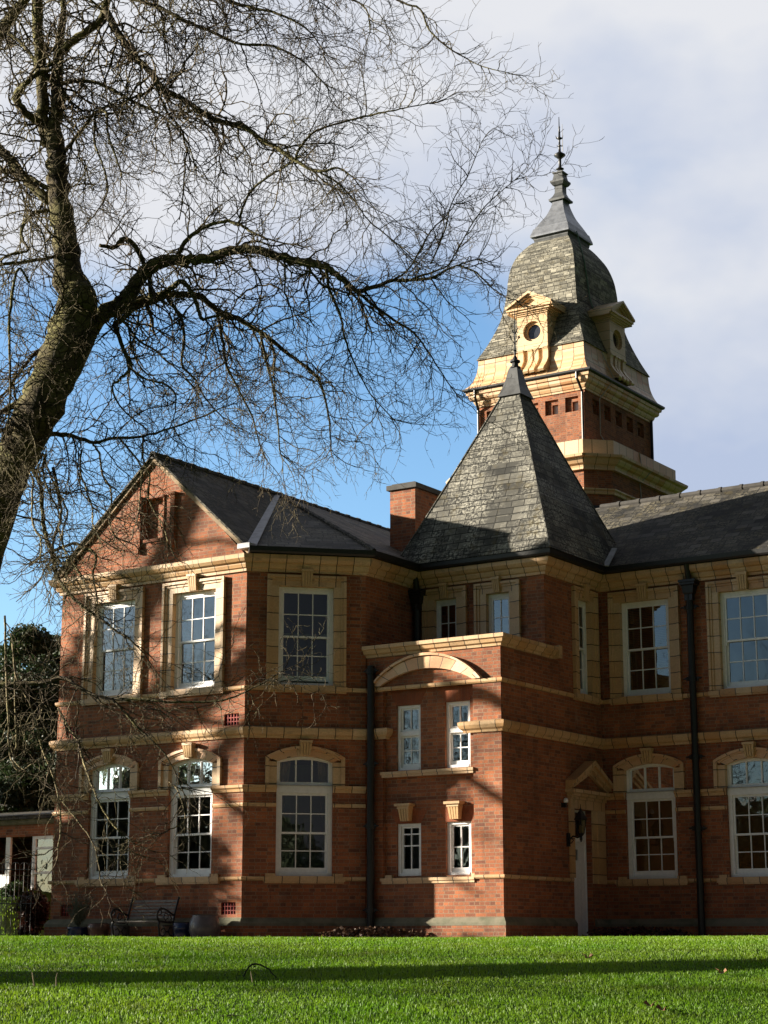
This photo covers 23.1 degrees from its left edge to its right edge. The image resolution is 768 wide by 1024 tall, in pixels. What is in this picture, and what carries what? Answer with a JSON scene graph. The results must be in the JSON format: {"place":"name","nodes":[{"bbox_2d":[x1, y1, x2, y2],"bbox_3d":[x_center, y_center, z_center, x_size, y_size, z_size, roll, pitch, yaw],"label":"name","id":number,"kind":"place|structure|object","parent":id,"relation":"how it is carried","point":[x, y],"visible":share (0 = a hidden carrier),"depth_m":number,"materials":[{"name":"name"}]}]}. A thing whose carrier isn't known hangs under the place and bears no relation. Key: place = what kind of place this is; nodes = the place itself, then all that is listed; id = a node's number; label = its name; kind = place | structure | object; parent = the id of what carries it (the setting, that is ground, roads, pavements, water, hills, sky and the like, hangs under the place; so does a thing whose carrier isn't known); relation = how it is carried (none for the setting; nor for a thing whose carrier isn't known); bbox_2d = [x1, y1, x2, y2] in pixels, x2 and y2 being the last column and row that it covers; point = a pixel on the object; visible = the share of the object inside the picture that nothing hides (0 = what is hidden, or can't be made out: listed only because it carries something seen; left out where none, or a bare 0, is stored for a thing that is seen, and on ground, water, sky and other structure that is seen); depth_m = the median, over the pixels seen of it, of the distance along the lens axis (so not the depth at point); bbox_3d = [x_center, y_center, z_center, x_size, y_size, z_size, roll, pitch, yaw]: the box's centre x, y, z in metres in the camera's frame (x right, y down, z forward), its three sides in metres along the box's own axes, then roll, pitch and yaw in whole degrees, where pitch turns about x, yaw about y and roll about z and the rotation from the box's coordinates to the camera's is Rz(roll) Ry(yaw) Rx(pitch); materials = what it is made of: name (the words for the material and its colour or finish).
{"place":"outdoors","nodes":[
{"label":"outdoors","id":0,"kind":"place"},
{"bbox_2d":[309,925,431,937],"bbox_3d":[-0.247,8.010,35.333,2.985,0.447,1.128,-8,-15,32],"label":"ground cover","id":1,"kind":"object","parent":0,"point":[371,931],"visible":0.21,"depth_m":35.15,"materials":[{"name":"purple plant"}]},
{"bbox_2d":[0,890,767,1023],"bbox_3d":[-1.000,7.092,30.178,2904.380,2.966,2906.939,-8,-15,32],"label":"lawn","id":2,"kind":"structure","parent":0,"point":[11,917],"depth_m":18.57,"materials":[{"name":"plant"}]},
{"bbox_2d":[0,879,26,896],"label":"green shrub","id":3,"kind":"object","parent":2,"relation":"on","point":[16,884],"visible":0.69,"depth_m":43.53,"materials":[{"name":"green plant"}]},
{"bbox_2d":[0,895,35,935],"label":"hoop railing","id":4,"kind":"object","parent":2,"relation":"on","point":[11,903],"visible":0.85,"depth_m":38.73,"materials":[{"name":"black metal"}]},
{"bbox_2d":[0,862,37,899],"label":"hoop railing","id":5,"kind":"object","parent":2,"relation":"on","point":[15,869],"visible":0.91,"depth_m":43.23,"materials":[{"name":"black metal"}]},
{"bbox_2d":[0,664,49,812],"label":"evergreen tree","id":6,"kind":"object","parent":2,"relation":"on","point":[2,809],"depth_m":59.83,"materials":[{"name":"green plant"}]},
{"bbox_2d":[0,810,53,891],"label":"porch extension","id":7,"kind":"object","parent":2,"relation":"on","point":[30,827],"visible":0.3,"depth_m":49.04,"materials":[{"name":"white brick"}]},
{"bbox_2d":[35,835,52,873],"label":"window","id":8,"kind":"structure","parent":7,"relation":"in","point":[37,837],"depth_m":48.16,"materials":[{"name":"white paint"}]},
{"bbox_2d":[36,849,52,891],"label":"door","id":9,"kind":"structure","parent":7,"relation":"in","point":[39,879],"depth_m":49.23,"materials":[{"name":"white paint"}]},
{"bbox_2d":[0,623,59,812],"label":"evergreen tree","id":10,"kind":"object","parent":2,"relation":"on","point":[15,800],"visible":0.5,"depth_m":57.12,"materials":[{"name":"green plant"}]},
{"bbox_2d":[14,887,50,935],"bbox_3d":[-7.327,8.482,39.263,0.737,1.251,0.800,-1,-13,6],"label":"hedge bush","id":11,"kind":"object","parent":2,"relation":"on","point":[43,908],"visible":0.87,"depth_m":39.11,"materials":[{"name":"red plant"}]},
{"bbox_2d":[5,632,60,806],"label":"evergreen tree","id":12,"kind":"object","parent":2,"relation":"on","point":[56,654],"visible":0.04,"depth_m":62.98,"materials":[{"name":"green plant"}]},
{"bbox_2d":[243,963,276,977],"bbox_3d":[-1.271,4.727,19.313,0.371,0.161,0.022,0,-13,-1],"label":"fallen twig","id":13,"kind":"object","parent":2,"relation":"on","point":[253,964],"visible":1,"depth_m":19.31,"materials":[{"name":"brown wood"}]},
{"bbox_2d":[0,0,604,944],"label":"plane tree","id":14,"kind":"object","parent":2,"relation":"on","point":[58,358],"visible":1,"depth_m":22.33,"materials":[{"name":"brown plant"}]},
{"bbox_2d":[44,309,767,937],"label":"brick house","id":15,"kind":"structure","parent":2,"relation":"on","point":[520,637],"depth_m":37.53,"materials":[{"name":"brick"}]},
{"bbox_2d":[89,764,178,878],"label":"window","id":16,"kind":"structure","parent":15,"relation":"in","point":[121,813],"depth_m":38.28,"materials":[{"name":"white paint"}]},
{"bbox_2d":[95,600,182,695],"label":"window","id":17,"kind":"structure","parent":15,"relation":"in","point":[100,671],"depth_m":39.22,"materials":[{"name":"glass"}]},
{"bbox_2d":[169,759,212,876],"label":"window","id":18,"kind":"structure","parent":15,"relation":"in","point":[192,855],"depth_m":37.20,"materials":[{"name":"white paint"}]},
{"bbox_2d":[174,590,215,689],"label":"window","id":19,"kind":"structure","parent":15,"relation":"in","point":[205,601],"depth_m":38.17,"materials":[{"name":"glass"}]},
{"bbox_2d":[275,757,331,875],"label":"window","id":20,"kind":"structure","parent":15,"relation":"in","point":[303,813],"depth_m":36.91,"materials":[{"name":"white paint"}]},
{"bbox_2d":[278,587,332,685],"bbox_3d":[-1.580,2.495,37.347,0.930,1.973,0.930,-8,-15,32],"label":"window","id":21,"kind":"structure","parent":15,"relation":"in","point":[310,608],"depth_m":37.42,"materials":[{"name":"glass"}]},
{"bbox_2d":[398,705,420,770],"bbox_3d":[0.541,4.419,36.677,0.556,1.263,0.150,-8,-15,32],"label":"window","id":22,"kind":"structure","parent":15,"relation":"in","point":[412,733],"depth_m":36.68,"materials":[{"name":"white paint"}]},
{"bbox_2d":[398,823,420,875],"bbox_3d":[0.576,6.531,36.247,0.556,0.993,0.280,-8,-15,32],"label":"window","id":23,"kind":"structure","parent":15,"relation":"in","point":[413,834],"depth_m":36.29,"materials":[{"name":"white paint"}]},
{"bbox_2d":[436,599,455,638],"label":"window","id":24,"kind":"structure","parent":15,"relation":"in","point":[439,604],"depth_m":38.77,"materials":[{"name":"white paint"}]},
{"bbox_2d":[446,701,470,767],"bbox_3d":[1.476,4.281,36.076,0.556,1.263,0.150,-8,-15,32],"label":"window","id":25,"kind":"structure","parent":15,"relation":"in","point":[452,730],"depth_m":36.09,"materials":[{"name":"white paint"}]},
{"bbox_2d":[447,821,471,874],"bbox_3d":[1.512,6.393,35.646,0.556,0.993,0.280,-8,-15,32],"label":"window","id":26,"kind":"structure","parent":15,"relation":"in","point":[463,829],"depth_m":35.69,"materials":[{"name":"white paint"}]},
{"bbox_2d":[489,593,509,633],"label":"window","id":27,"kind":"structure","parent":15,"relation":"in","point":[502,596],"depth_m":38.10,"materials":[{"name":"white paint"}]},
{"bbox_2d":[561,798,567,807],"bbox_3d":[3.564,5.726,36.943,0.140,0.185,0.100,-8,-15,32],"label":"security light","id":28,"kind":"object","parent":15,"relation":"attached to","point":[564,804],"visible":1,"depth_m":36.92,"materials":[{"name":"white paint"}]},
{"bbox_2d":[566,804,586,846],"bbox_3d":[3.809,6.168,36.934,0.450,0.820,0.260,-8,-15,32],"label":"wall lantern","id":29,"kind":"object","parent":15,"relation":"attached to","point":[580,818],"depth_m":36.84,"materials":[{"name":"black metal"}]},
{"bbox_2d":[574,810,587,935],"bbox_3d":[3.830,7.324,37.442,0.095,2.715,0.793,-8,-15,32],"label":"door","id":30,"kind":"structure","parent":15,"relation":"in","point":[580,883],"depth_m":37.57,"materials":[{"name":"white paint"}]},
{"bbox_2d":[578,600,587,694],"bbox_3d":[4.013,2.804,38.687,0.140,1.973,0.544,-8,-15,32],"label":"window","id":31,"kind":"structure","parent":15,"relation":"in","point":[581,605],"depth_m":38.84,"materials":[{"name":"white paint"}]},
{"bbox_2d":[622,599,670,696],"bbox_3d":[5.473,2.824,38.774,1.110,1.973,0.195,-8,-15,32],"label":"window","id":32,"kind":"structure","parent":15,"relation":"in","point":[627,666],"depth_m":38.86,"materials":[{"name":"glass"}]},
{"bbox_2d":[626,764,677,878],"bbox_3d":[5.456,6.256,37.957,1.110,2.302,0.152,-8,-15,32],"label":"window","id":33,"kind":"structure","parent":15,"relation":"in","point":[652,833],"depth_m":38.00,"materials":[{"name":"white paint"}]},
{"bbox_2d":[720,588,767,688],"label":"window","id":34,"kind":"structure","parent":15,"relation":"in","point":[744,614],"depth_m":38.46,"materials":[{"name":"glass"}]},
{"bbox_2d":[727,758,767,876],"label":"window","id":35,"kind":"structure","parent":15,"relation":"in","point":[747,803],"depth_m":36.85,"materials":[{"name":"white paint"}]},
{"bbox_2d":[446,124,687,507],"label":"clock tower","id":36,"kind":"structure","parent":2,"relation":"on","point":[599,408],"depth_m":62.08,"materials":[{"name":"beige stone"}]},
{"bbox_2d":[554,406,557,414],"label":"window","id":37,"kind":"structure","parent":36,"relation":"in","point":[555,407],"depth_m":61.11,"materials":[{"name":"glass"}]},
{"bbox_2d":[574,402,577,410],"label":"window","id":38,"kind":"structure","parent":36,"relation":"in","point":[575,404],"depth_m":60.71,"materials":[{"name":"glass"}]},
{"bbox_2d":[577,926,692,936],"bbox_3d":[4.879,8.224,36.318,2.155,0.429,2.033,-8,-15,32],"label":"purple ground cover","id":39,"kind":"object","parent":2,"relation":"on","point":[636,931],"visible":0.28,"depth_m":35.92,"materials":[{"name":"purple plant"}]},
{"bbox_2d":[643,1000,657,1005],"bbox_3d":[2.478,4.564,17.424,0.142,0.056,0.139,-8,-15,32],"label":"fallen leaf","id":40,"kind":"object","parent":2,"relation":"on","point":[647,1003],"visible":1,"depth_m":17.41,"materials":[{"name":"brown plant"}]},
{"bbox_2d":[655,1004,668,1010],"bbox_3d":[2.563,4.548,17.224,0.142,0.054,0.137,-8,-15,32],"label":"fallen leaf","id":41,"kind":"object","parent":2,"relation":"on","point":[658,1006],"visible":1,"depth_m":17.21,"materials":[{"name":"brown plant"}]},
{"bbox_2d":[0,0,767,668],"label":"sky","id":42,"kind":"structure","parent":0,"point":[672,200],"materials":[{"name":"blue"}]},
{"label":"gravel path","id":43,"kind":"structure","parent":0,"visible":0},
{"bbox_2d":[56,889,101,936],"bbox_3d":[-6.109,8.016,37.203,0.963,1.093,0.583,-8,-15,32],"label":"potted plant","id":44,"kind":"object","parent":43,"relation":"on","point":[78,919],"visible":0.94,"depth_m":37.13,"materials":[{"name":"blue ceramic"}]},
{"bbox_2d":[88,923,109,935],"bbox_3d":[-5.611,8.290,36.857,0.430,0.412,0.430,-8,-15,32],"label":"plant pot","id":45,"kind":"object","parent":43,"relation":"on","point":[98,929],"visible":0.71,"depth_m":36.71,"materials":[{"name":"brown ceramic"}]},
{"bbox_2d":[110,925,130,936],"bbox_3d":[-5.169,8.289,36.743,0.400,0.372,0.400,-8,-15,32],"label":"plant pot","id":46,"kind":"object","parent":43,"relation":"on","point":[120,928],"visible":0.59,"depth_m":36.60,"materials":[{"name":"grey ceramic"}]},
{"bbox_2d":[110,897,179,936],"bbox_3d":[-4.611,7.893,36.193,1.195,0.927,0.690,-8,-15,32],"label":"park bench","id":47,"kind":"object","parent":43,"relation":"on","point":[155,905],"visible":0.93,"depth_m":36.36,"materials":[{"name":"black metal"}]},
{"bbox_2d":[160,925,173,936],"bbox_3d":[-4.115,8.147,36.087,0.400,0.372,0.400,-8,-15,32],"label":"plant pot","id":48,"kind":"object","parent":43,"relation":"on","point":[166,927],"visible":0.38,"depth_m":35.94,"materials":[{"name":"grey ceramic"}]},
{"bbox_2d":[173,922,189,936],"bbox_3d":[-3.841,8.034,35.719,0.360,0.432,0.360,-8,-15,32],"label":"plant pot","id":49,"kind":"object","parent":43,"relation":"on","point":[180,929],"visible":0.54,"depth_m":35.59,"materials":[{"name":"blue ceramic"}]},
{"bbox_2d":[189,914,219,936],"bbox_3d":[-3.396,7.916,35.506,0.600,0.572,0.600,-8,-15,32],"label":"plant pot","id":50,"kind":"object","parent":43,"relation":"on","point":[204,925],"visible":0.81,"depth_m":35.30,"materials":[{"name":"grey ceramic"}]}
]}

